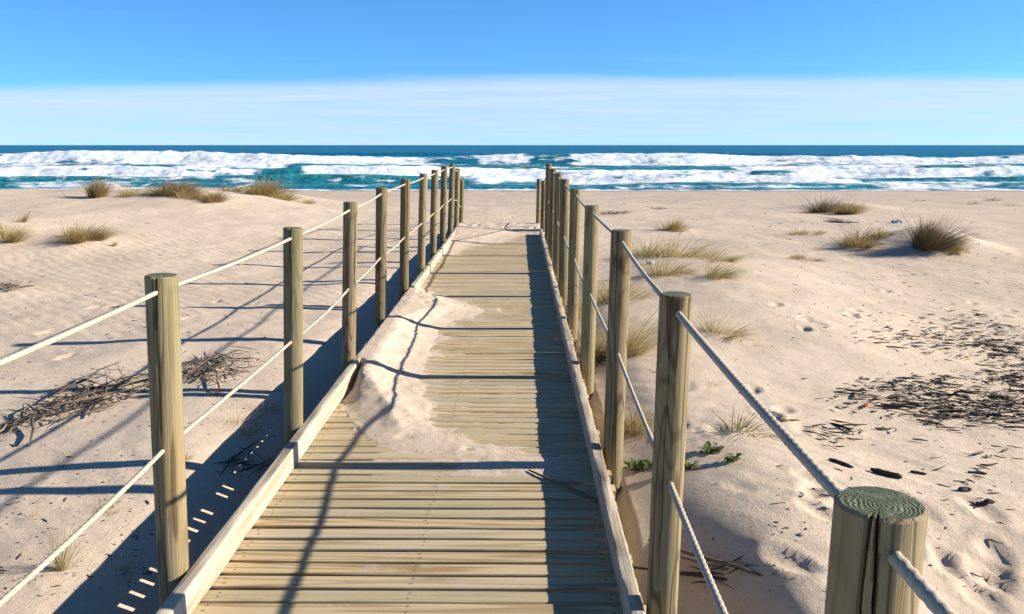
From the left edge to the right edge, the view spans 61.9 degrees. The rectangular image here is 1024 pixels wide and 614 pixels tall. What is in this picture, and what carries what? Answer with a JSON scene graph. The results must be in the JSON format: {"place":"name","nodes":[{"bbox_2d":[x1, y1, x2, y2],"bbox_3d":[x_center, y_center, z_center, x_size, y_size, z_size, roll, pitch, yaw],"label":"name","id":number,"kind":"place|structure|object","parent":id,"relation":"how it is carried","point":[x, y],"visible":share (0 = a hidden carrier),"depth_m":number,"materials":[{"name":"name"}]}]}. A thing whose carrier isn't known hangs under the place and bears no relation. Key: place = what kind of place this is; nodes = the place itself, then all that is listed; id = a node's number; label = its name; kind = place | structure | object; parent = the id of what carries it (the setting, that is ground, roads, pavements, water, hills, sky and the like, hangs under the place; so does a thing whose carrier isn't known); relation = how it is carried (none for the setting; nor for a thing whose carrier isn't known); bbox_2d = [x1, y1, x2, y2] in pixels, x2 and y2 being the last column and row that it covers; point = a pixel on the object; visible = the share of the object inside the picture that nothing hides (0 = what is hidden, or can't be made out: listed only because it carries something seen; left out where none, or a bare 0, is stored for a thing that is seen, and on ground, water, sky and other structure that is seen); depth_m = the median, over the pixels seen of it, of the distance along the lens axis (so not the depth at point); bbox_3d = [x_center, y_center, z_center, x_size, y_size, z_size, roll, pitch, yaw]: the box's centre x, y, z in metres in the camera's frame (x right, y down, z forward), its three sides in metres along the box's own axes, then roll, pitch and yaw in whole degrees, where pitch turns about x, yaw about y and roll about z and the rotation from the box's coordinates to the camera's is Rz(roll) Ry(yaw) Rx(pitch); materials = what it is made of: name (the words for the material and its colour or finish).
{"place":"outdoors","nodes":[
{"label":"outdoors","id":0,"kind":"place"},
{"bbox_2d":[0,186,1023,613],"bbox_3d":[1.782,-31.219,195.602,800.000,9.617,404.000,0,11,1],"label":"sand ground","id":1,"kind":"structure","parent":0,"point":[738,506],"depth_m":6.75,"materials":[{"name":"beige sand"}]},
{"bbox_2d":[0,280,38,291],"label":"brushwood","id":2,"kind":"object","parent":1,"relation":"on","point":[7,286],"visible":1,"depth_m":10.12,"materials":[{"name":"brown plant"}]},
{"bbox_2d":[0,215,39,242],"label":"grass tuft","id":3,"kind":"object","parent":1,"relation":"on","point":[12,237],"visible":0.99,"depth_m":13.16,"materials":[{"name":"plant"}]},
{"bbox_2d":[13,211,31,222],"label":"grass tuft","id":4,"kind":"object","parent":1,"relation":"on","point":[24,219],"visible":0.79,"depth_m":14.70,"materials":[{"name":"brown plant"}]},
{"bbox_2d":[28,453,79,471],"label":"grass tuft","id":5,"kind":"object","parent":1,"relation":"on","point":[52,463],"visible":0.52,"depth_m":4.74,"materials":[{"name":"plant"}]},
{"bbox_2d":[16,516,96,573],"bbox_3d":[-1.851,1.006,3.511,0.238,0.235,0.255,3,11,17],"label":"grass tuft","id":6,"kind":"object","parent":1,"relation":"on","point":[61,566],"visible":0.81,"depth_m":3.53,"materials":[{"name":"plant"}]},
{"bbox_2d":[0,361,148,440],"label":"brushwood","id":7,"kind":"object","parent":1,"relation":"on","point":[83,400],"visible":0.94,"depth_m":5.81,"materials":[{"name":"brown plant"}]},
{"bbox_2d":[43,213,129,243],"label":"grass tuft","id":8,"kind":"object","parent":1,"relation":"on","point":[81,236],"visible":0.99,"depth_m":13.29,"materials":[{"name":"brown plant"}]},
{"bbox_2d":[79,174,120,198],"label":"grass tuft","id":9,"kind":"object","parent":1,"relation":"on","point":[95,190],"visible":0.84,"depth_m":19.50,"materials":[{"name":"brown plant"}]},
{"bbox_2d":[85,495,128,513],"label":"grass tuft","id":10,"kind":"object","parent":1,"relation":"on","point":[101,505],"visible":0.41,"depth_m":4.12,"materials":[{"name":"plant"}]},
{"bbox_2d":[99,552,142,577],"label":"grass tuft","id":11,"kind":"object","parent":1,"relation":"on","point":[127,566],"visible":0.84,"depth_m":3.60,"materials":[{"name":"plant"}]},
{"bbox_2d":[116,187,150,196],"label":"grass tuft","id":12,"kind":"object","parent":1,"relation":"on","point":[127,194],"visible":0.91,"depth_m":19.66,"materials":[{"name":"plant"}]},
{"bbox_2d":[144,273,188,607],"bbox_3d":[-1.208,0.800,3.030,0.107,1.852,0.107,2,11,0],"label":"wooden post","id":13,"kind":"object","parent":1,"relation":"on","point":[162,307],"visible":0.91,"depth_m":2.91,"materials":[{"name":"brown wood"}]},
{"bbox_2d":[0,199,460,606],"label":"rope","id":14,"kind":"object","parent":13,"relation":"attached to","point":[24,581],"visible":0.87,"depth_m":2.66,"materials":[{"name":"white fabric"}]},
{"bbox_2d":[0,167,461,365],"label":"rope","id":15,"kind":"object","parent":13,"relation":"attached to","point":[41,344],"visible":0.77,"depth_m":2.61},
{"bbox_2d":[143,178,219,196],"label":"grass tuft","id":16,"kind":"object","parent":1,"relation":"on","point":[170,190],"visible":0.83,"depth_m":19.57,"materials":[{"name":"brown plant"}]},
{"bbox_2d":[107,346,259,389],"bbox_3d":[-2.449,0.468,6.623,0.956,0.127,1.185,0,11,1],"label":"brushwood","id":17,"kind":"object","parent":1,"relation":"on","point":[210,370],"visible":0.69,"depth_m":6.58,"materials":[{"name":"brown plant"}]},
{"bbox_2d":[174,187,209,199],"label":"grass tuft","id":18,"kind":"object","parent":1,"relation":"on","point":[191,196],"visible":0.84,"depth_m":19.26,"materials":[{"name":"plant"}]},
{"bbox_2d":[185,447,202,459],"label":"grass tuft","id":19,"kind":"object","parent":1,"relation":"on","point":[191,455],"visible":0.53,"depth_m":4.76,"materials":[{"name":"plant"}]},
{"bbox_2d":[189,187,237,202],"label":"grass tuft","id":20,"kind":"object","parent":1,"relation":"on","point":[217,198],"visible":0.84,"depth_m":19.00,"materials":[{"name":"brown plant"}]},
{"bbox_2d":[207,384,228,395],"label":"grass tuft","id":21,"kind":"object","parent":1,"relation":"on","point":[215,393],"visible":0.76,"depth_m":6.03,"materials":[{"name":"beige plant"}]},
{"bbox_2d":[219,181,250,191],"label":"grass tuft","id":22,"kind":"object","parent":1,"relation":"on","point":[235,190],"visible":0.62,"depth_m":22.84,"materials":[{"name":"brown plant"}]},
{"bbox_2d":[212,440,274,476],"bbox_3d":[-1.470,0.874,4.935,0.436,0.116,0.578,0,11,1],"label":"brushwood","id":23,"kind":"object","parent":1,"relation":"on","point":[234,457],"visible":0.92,"depth_m":4.88,"materials":[{"name":"brown plant"}]},
{"bbox_2d":[220,401,276,438],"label":"grass tuft","id":24,"kind":"object","parent":1,"relation":"on","point":[230,421],"visible":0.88,"depth_m":5.37,"materials":[{"name":"plant"}]},
{"bbox_2d":[244,396,282,414],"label":"grass tuft","id":25,"kind":"object","parent":1,"relation":"on","point":[272,407],"visible":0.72,"depth_m":5.78,"materials":[{"name":"plant"}]},
{"bbox_2d":[231,170,298,196],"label":"grass tuft","id":26,"kind":"object","parent":1,"relation":"on","point":[264,189],"visible":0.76,"depth_m":22.46,"materials":[{"name":"brown plant"}]},
{"bbox_2d":[268,187,310,200],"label":"grass tuft","id":27,"kind":"object","parent":1,"relation":"on","point":[286,197],"visible":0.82,"depth_m":22.26,"materials":[{"name":"plant"}]},
{"bbox_2d":[283,227,302,446],"bbox_3d":[-1.179,0.503,4.607,0.102,1.867,0.101,3,11,0],"label":"wooden post","id":28,"kind":"object","parent":1,"relation":"on","point":[293,319],"visible":0.59,"depth_m":4.49,"materials":[{"name":"brown wood"}]},
{"bbox_2d":[294,198,317,203],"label":"grass tuft","id":29,"kind":"object","parent":1,"relation":"on","point":[307,202],"visible":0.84,"depth_m":22.06,"materials":[{"name":"plant"}]},
{"bbox_2d":[341,202,357,373],"bbox_3d":[-1.158,0.210,6.056,0.099,1.904,0.099,3,11,0],"label":"wooden post","id":30,"kind":"object","parent":1,"relation":"on","point":[349,274],"visible":0.66,"depth_m":5.95,"materials":[{"name":"brown wood"}]},
{"bbox_2d":[375,187,386,330],"bbox_3d":[-1.151,-0.080,7.478,0.099,1.925,0.099,2,11,0],"label":"wooden post","id":31,"kind":"object","parent":1,"relation":"on","point":[381,264],"visible":0.61,"depth_m":7.37,"materials":[{"name":"brown wood"}]},
{"bbox_2d":[155,229,645,613],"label":"boardwalk","id":32,"kind":"structure","parent":1,"relation":"on","point":[321,520],"depth_m":3.83,"materials":[{"name":"brown wood"}]},
{"bbox_2d":[331,226,591,476],"bbox_3d":[-0.312,-0.312,10.015,1.521,0.175,11.988,0,11,1],"label":"sand drift","id":33,"kind":"object","parent":32,"relation":"on","point":[388,405],"visible":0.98,"depth_m":5.49,"materials":[{"name":"beige sand"}]},
{"bbox_2d":[528,470,620,510],"bbox_3d":[0.281,0.856,4.008,0.020,0.017,0.622,-9,14,-38],"label":"stick","id":34,"kind":"object","parent":32,"relation":"on","point":[569,487],"visible":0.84,"depth_m":4.02,"materials":[{"name":"brown wood"}]},
{"bbox_2d":[399,179,409,299],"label":"wooden post","id":35,"kind":"object","parent":1,"relation":"on","point":[404,232],"visible":0.61,"depth_m":8.89,"materials":[{"name":"brown wood"}]},
{"bbox_2d":[417,173,427,276],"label":"wooden post","id":36,"kind":"object","parent":1,"relation":"on","point":[422,226],"visible":0.62,"depth_m":10.42,"materials":[{"name":"brown wood"}]},
{"bbox_2d":[429,170,437,260],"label":"wooden post","id":37,"kind":"object","parent":1,"relation":"on","point":[433,217],"visible":0.66,"depth_m":11.94,"materials":[{"name":"brown wood"}]},
{"bbox_2d":[439,166,446,247],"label":"wooden post","id":38,"kind":"object","parent":1,"relation":"on","point":[443,196],"visible":0.7,"depth_m":13.41,"materials":[{"name":"brown wood"}]},
{"bbox_2d":[447,164,454,237],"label":"wooden post","id":39,"kind":"object","parent":1,"relation":"on","point":[451,197],"visible":0.65,"depth_m":14.88,"materials":[{"name":"brown wood"}]},
{"bbox_2d":[454,168,459,227],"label":"wooden post","id":40,"kind":"object","parent":1,"relation":"on","point":[457,198],"visible":0.73,"depth_m":16.27,"materials":[{"name":"brown wood"}]},
{"bbox_2d":[459,178,463,222],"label":"wooden post","id":41,"kind":"object","parent":1,"relation":"on","point":[461,208],"visible":0.57,"depth_m":17.57,"materials":[{"name":"brown wood"}]},
{"bbox_2d":[0,193,1023,599],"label":"beach litter","id":42,"kind":"object","parent":1,"relation":"on","point":[274,435],"visible":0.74,"depth_m":4.21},
{"bbox_2d":[536,179,540,222],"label":"wooden post","id":43,"kind":"object","parent":1,"relation":"on","point":[538,201],"visible":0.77,"depth_m":17.16,"materials":[{"name":"brown wood"}]},
{"bbox_2d":[540,181,544,231],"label":"wooden post","id":44,"kind":"object","parent":1,"relation":"on","point":[542,221],"visible":0.46,"depth_m":15.59,"materials":[{"name":"brown wood"}]},
{"bbox_2d":[545,163,551,244],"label":"wooden post","id":45,"kind":"object","parent":1,"relation":"on","point":[547,177],"visible":0.43,"depth_m":13.88,"materials":[{"name":"brown wood"}]},
{"bbox_2d":[548,169,556,264],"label":"wooden post","id":46,"kind":"object","parent":1,"relation":"on","point":[551,216],"visible":0.53,"depth_m":12.36,"materials":[{"name":"brown wood"}]},
{"bbox_2d":[553,173,562,282],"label":"wooden post","id":47,"kind":"object","parent":1,"relation":"on","point":[555,226],"visible":0.51,"depth_m":10.65,"materials":[{"name":"brown wood"}]},
{"bbox_2d":[558,179,568,308],"bbox_3d":[0.546,-0.426,9.094,0.099,1.859,0.099,0,11,0],"label":"wooden post","id":48,"kind":"object","parent":1,"relation":"on","point":[563,248],"visible":0.75,"depth_m":9.00,"materials":[{"name":"brown wood"}]},
{"bbox_2d":[567,189,581,347],"bbox_3d":[0.535,-0.110,7.485,0.099,1.840,0.099,1,11,0],"label":"wooden post","id":49,"kind":"object","parent":1,"relation":"on","point":[574,253],"visible":0.67,"depth_m":7.39,"materials":[{"name":"brown wood"}]},
{"bbox_2d":[580,205,599,401],"bbox_3d":[0.529,0.191,5.912,0.101,1.783,0.101,1,11,0],"label":"wooden post","id":50,"kind":"object","parent":1,"relation":"on","point":[590,276],"visible":0.73,"depth_m":5.82,"materials":[{"name":"brown wood"}]},
{"bbox_2d":[578,354,605,377],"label":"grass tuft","id":51,"kind":"object","parent":1,"relation":"on","point":[595,367],"visible":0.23,"depth_m":6.37,"materials":[{"name":"beige plant"}]},
{"bbox_2d":[578,347,606,366],"bbox_3d":[0.619,0.489,6.712,0.506,0.315,0.501,0,11,1],"label":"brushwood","id":52,"kind":"object","parent":1,"relation":"on","point":[597,360],"visible":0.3,"depth_m":6.61,"materials":[{"name":"brown plant"}]},
{"bbox_2d":[551,288,637,318],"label":"grass tuft","id":53,"kind":"object","parent":1,"relation":"on","point":[579,309],"visible":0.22,"depth_m":8.38,"materials":[{"name":"plant"}]},
{"bbox_2d":[559,313,656,358],"bbox_3d":[0.807,0.228,6.722,0.929,0.407,0.898,9,14,38],"label":"grass tuft","id":54,"kind":"object","parent":1,"relation":"on","point":[597,349],"visible":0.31,"depth_m":6.70,"materials":[{"name":"plant"}]},
{"bbox_2d":[600,209,631,213],"bbox_3d":[2.385,-2.215,20.020,0.752,0.135,1.009,10,14,42],"label":"brushwood","id":55,"kind":"object","parent":1,"relation":"on","point":[617,212],"visible":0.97,"depth_m":20.05,"materials":[{"name":"brown plant"}]},
{"bbox_2d":[603,229,631,500],"bbox_3d":[0.513,0.509,4.262,0.102,1.793,0.101,1,11,0],"label":"wooden post","id":56,"kind":"object","parent":1,"relation":"on","point":[618,319],"visible":0.68,"depth_m":4.17,"materials":[{"name":"brown wood"}]},
{"bbox_2d":[591,391,654,442],"bbox_3d":[0.752,0.634,4.970,0.522,0.275,0.806,-6,12,-30],"label":"grass tuft","id":57,"kind":"object","parent":1,"relation":"on","point":[638,424],"visible":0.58,"depth_m":5.04,"materials":[{"name":"beige plant"}]},
{"bbox_2d":[623,458,651,471],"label":"leafy plant","id":58,"kind":"object","parent":1,"relation":"on","point":[639,464],"visible":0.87,"depth_m":4.47,"materials":[{"name":"green plant"}]},
{"bbox_2d":[581,272,697,303],"bbox_3d":[1.208,-0.256,8.746,1.119,0.421,1.044,-6,12,-29],"label":"grass tuft","id":59,"kind":"object","parent":1,"relation":"on","point":[605,293],"visible":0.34,"depth_m":8.73,"materials":[{"name":"plant"}]},
{"bbox_2d":[607,232,688,256],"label":"grass tuft","id":60,"kind":"object","parent":1,"relation":"on","point":[648,252],"visible":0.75,"depth_m":11.99,"materials":[{"name":"plant"}]},
{"bbox_2d":[596,290,712,356],"bbox_3d":[1.050,0.118,6.513,1.085,0.549,1.223,0,11,1],"label":"grass tuft","id":61,"kind":"object","parent":1,"relation":"on","point":[637,347],"visible":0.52,"depth_m":6.52,"materials":[{"name":"plant"}]},
{"bbox_2d":[646,291,692,613],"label":"wooden post","id":62,"kind":"object","parent":1,"relation":"on","point":[672,388],"visible":0.96,"depth_m":2.68,"materials":[{"name":"brown wood"}]},
{"bbox_2d":[636,247,713,277],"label":"grass tuft","id":63,"kind":"object","parent":1,"relation":"on","point":[674,272],"visible":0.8,"depth_m":9.96,"materials":[{"name":"plant"}]},
{"bbox_2d":[652,216,701,231],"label":"grass tuft","id":64,"kind":"object","parent":1,"relation":"on","point":[675,227],"visible":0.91,"depth_m":16.08,"materials":[{"name":"brown plant"}]},
{"bbox_2d":[684,461,699,469],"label":"leafy plant","id":65,"kind":"object","parent":1,"relation":"on","point":[688,465],"visible":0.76,"depth_m":4.26,"materials":[{"name":"green plant"}]},
{"bbox_2d":[633,539,762,588],"bbox_3d":[0.877,1.064,3.416,0.811,0.119,0.246,7,13,32],"label":"brushwood","id":66,"kind":"object","parent":1,"relation":"on","point":[716,567],"visible":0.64,"depth_m":3.44,"materials":[{"name":"brown plant"}]},
{"bbox_2d":[653,224,745,257],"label":"grass tuft","id":67,"kind":"object","parent":1,"relation":"on","point":[678,253],"visible":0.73,"depth_m":11.62,"materials":[{"name":"plant"}]},
{"bbox_2d":[698,441,724,452],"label":"leafy plant","id":68,"kind":"object","parent":1,"relation":"on","point":[706,447],"visible":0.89,"depth_m":4.42,"materials":[{"name":"green plant"}]},
{"bbox_2d":[684,244,765,262],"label":"grass tuft","id":69,"kind":"object","parent":1,"relation":"on","point":[724,259],"visible":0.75,"depth_m":10.85,"materials":[{"name":"plant"}]},
{"bbox_2d":[724,453,741,462],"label":"leafy plant","id":70,"kind":"object","parent":1,"relation":"on","point":[731,458],"visible":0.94,"depth_m":4.24,"materials":[{"name":"green plant"}]},
{"bbox_2d":[698,255,768,280],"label":"grass tuft","id":71,"kind":"object","parent":1,"relation":"on","point":[720,275],"visible":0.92,"depth_m":9.57,"materials":[{"name":"plant"}]},
{"bbox_2d":[692,306,786,342],"bbox_3d":[1.862,0.083,7.058,0.980,0.372,0.978,0,11,1],"label":"grass tuft","id":72,"kind":"object","parent":1,"relation":"on","point":[736,333],"visible":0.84,"depth_m":7.14,"materials":[{"name":"beige plant"}]},
{"bbox_2d":[706,401,814,439],"bbox_3d":[1.348,0.618,4.761,0.633,0.205,0.511,0,11,1],"label":"grass tuft","id":73,"kind":"object","parent":1,"relation":"on","point":[743,427],"visible":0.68,"depth_m":4.76,"materials":[{"name":"beige plant"}]},
{"bbox_2d":[781,229,825,235],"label":"grass tuft","id":74,"kind":"object","parent":1,"relation":"on","point":[800,233],"visible":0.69,"depth_m":15.32,"materials":[{"name":"beige plant"}]},
{"bbox_2d":[786,253,827,261],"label":"grass tuft","id":75,"kind":"object","parent":1,"relation":"on","point":[798,257],"visible":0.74,"depth_m":12.22,"materials":[{"name":"beige plant"}]},
{"bbox_2d":[828,458,853,467],"bbox_3d":[1.673,0.795,4.345,0.028,0.027,0.131,-9,14,-41],"label":"driftwood","id":76,"kind":"object","parent":1,"relation":"on","point":[840,462],"visible":1,"depth_m":4.34,"materials":[{"name":"wood"}]},
{"bbox_2d":[823,217,858,222],"bbox_3d":[6.922,-1.846,18.184,0.950,0.094,0.612,7,13,34],"label":"brushwood","id":77,"kind":"object","parent":1,"relation":"on","point":[836,221],"visible":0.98,"depth_m":18.05,"materials":[{"name":"grey plant"}]},
{"bbox_2d":[799,193,885,213],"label":"grass tuft","id":78,"kind":"object","parent":1,"relation":"on","point":[825,209],"visible":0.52,"depth_m":20.81,"materials":[{"name":"brown plant"}]},
{"bbox_2d":[828,199,879,214],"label":"grass tuft","id":79,"kind":"object","parent":1,"relation":"on","point":[847,210],"visible":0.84,"depth_m":20.14,"materials":[{"name":"brown plant"}]},
{"bbox_2d":[822,224,904,248],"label":"grass tuft","id":80,"kind":"object","parent":1,"relation":"on","point":[851,241],"visible":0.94,"depth_m":13.39,"materials":[{"name":"beige plant"}]},
{"bbox_2d":[824,486,928,613],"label":"wooden post","id":81,"kind":"object","parent":1,"relation":"on","point":[873,528],"visible":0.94,"depth_m":1.13,"materials":[{"name":"brown wood"}]},
{"bbox_2d":[538,201,728,613],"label":"rope","id":82,"kind":"object","parent":81,"relation":"attached to","point":[711,585],"visible":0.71,"depth_m":2.47,"materials":[{"name":"white fabric"}]},
{"bbox_2d":[539,167,955,613],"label":"rope","id":83,"kind":"object","parent":81,"relation":"attached to","point":[927,594],"visible":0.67,"depth_m":1.49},
{"bbox_2d":[862,226,901,238],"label":"grass tuft","id":84,"kind":"object","parent":1,"relation":"on","point":[879,233],"visible":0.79,"depth_m":13.67,"materials":[{"name":"beige plant"}]},
{"bbox_2d":[870,468,901,478],"bbox_3d":[1.865,0.829,4.255,0.149,0.032,0.038,9,14,40],"label":"driftwood","id":85,"kind":"object","parent":1,"relation":"on","point":[887,473],"visible":1,"depth_m":4.24,"materials":[{"name":"wood"}]},
{"bbox_2d":[891,220,904,222],"bbox_3d":[7.971,-1.754,17.631,0.265,0.112,0.193,0,11,1],"label":"plastic scrap","id":86,"kind":"object","parent":1,"relation":"on","point":[896,221],"visible":0.81,"depth_m":17.57,"materials":[{"name":"white plastic"}]},
{"bbox_2d":[786,305,1023,493],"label":"strandline debris","id":87,"kind":"object","parent":1,"relation":"on","point":[975,413],"visible":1,"depth_m":5.80,"materials":[{"name":"wood"}]},
{"bbox_2d":[910,470,925,474],"bbox_3d":[2.065,0.843,4.337,0.076,0.018,0.020,5,12,24],"label":"driftwood","id":88,"kind":"object","parent":1,"relation":"on","point":[917,472],"visible":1,"depth_m":4.33,"materials":[{"name":"wood"}]},
{"bbox_2d":[897,211,997,251],"bbox_3d":[6.649,-1.204,12.930,1.397,0.641,1.533,7,13,34],"label":"grass tuft","id":89,"kind":"object","parent":1,"relation":"on","point":[930,239],"visible":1,"depth_m":12.81,"materials":[{"name":"plant"}]},
{"bbox_2d":[942,236,976,254],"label":"grass tuft","id":90,"kind":"object","parent":1,"relation":"on","point":[957,250],"visible":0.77,"depth_m":12.74,"materials":[{"name":"beige plant"}]},
{"bbox_2d":[958,486,971,491],"bbox_3d":[2.190,0.881,4.125,0.072,0.029,0.036,-5,12,-24],"label":"driftwood","id":91,"kind":"object","parent":1,"relation":"on","point":[964,489],"visible":1,"depth_m":4.11,"materials":[{"name":"wood"}]},
{"bbox_2d":[968,471,986,474],"bbox_3d":[2.388,0.850,4.379,0.093,0.017,0.023,2,11,11],"label":"driftwood","id":92,"kind":"object","parent":1,"relation":"on","point":[978,472],"visible":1,"depth_m":4.38,"materials":[{"name":"wood"}]},
{"bbox_2d":[975,498,994,505],"bbox_3d":[2.202,0.908,3.965,0.088,0.038,0.031,0,11,1],"label":"driftwood","id":93,"kind":"object","parent":1,"relation":"on","point":[985,502],"visible":1,"depth_m":3.96,"materials":[{"name":"grey wood"}]},
{"bbox_2d":[0,145,1023,190],"bbox_3d":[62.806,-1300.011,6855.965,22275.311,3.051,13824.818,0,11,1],"label":"sea","id":94,"kind":"structure","parent":0,"point":[728,167],"depth_m":123.28,"materials":[{"name":"liquid"}]},
{"bbox_2d":[0,0,1023,144],"label":"sky","id":95,"kind":"structure","parent":0,"point":[73,72],"materials":[{"name":"blue"}]}
]}

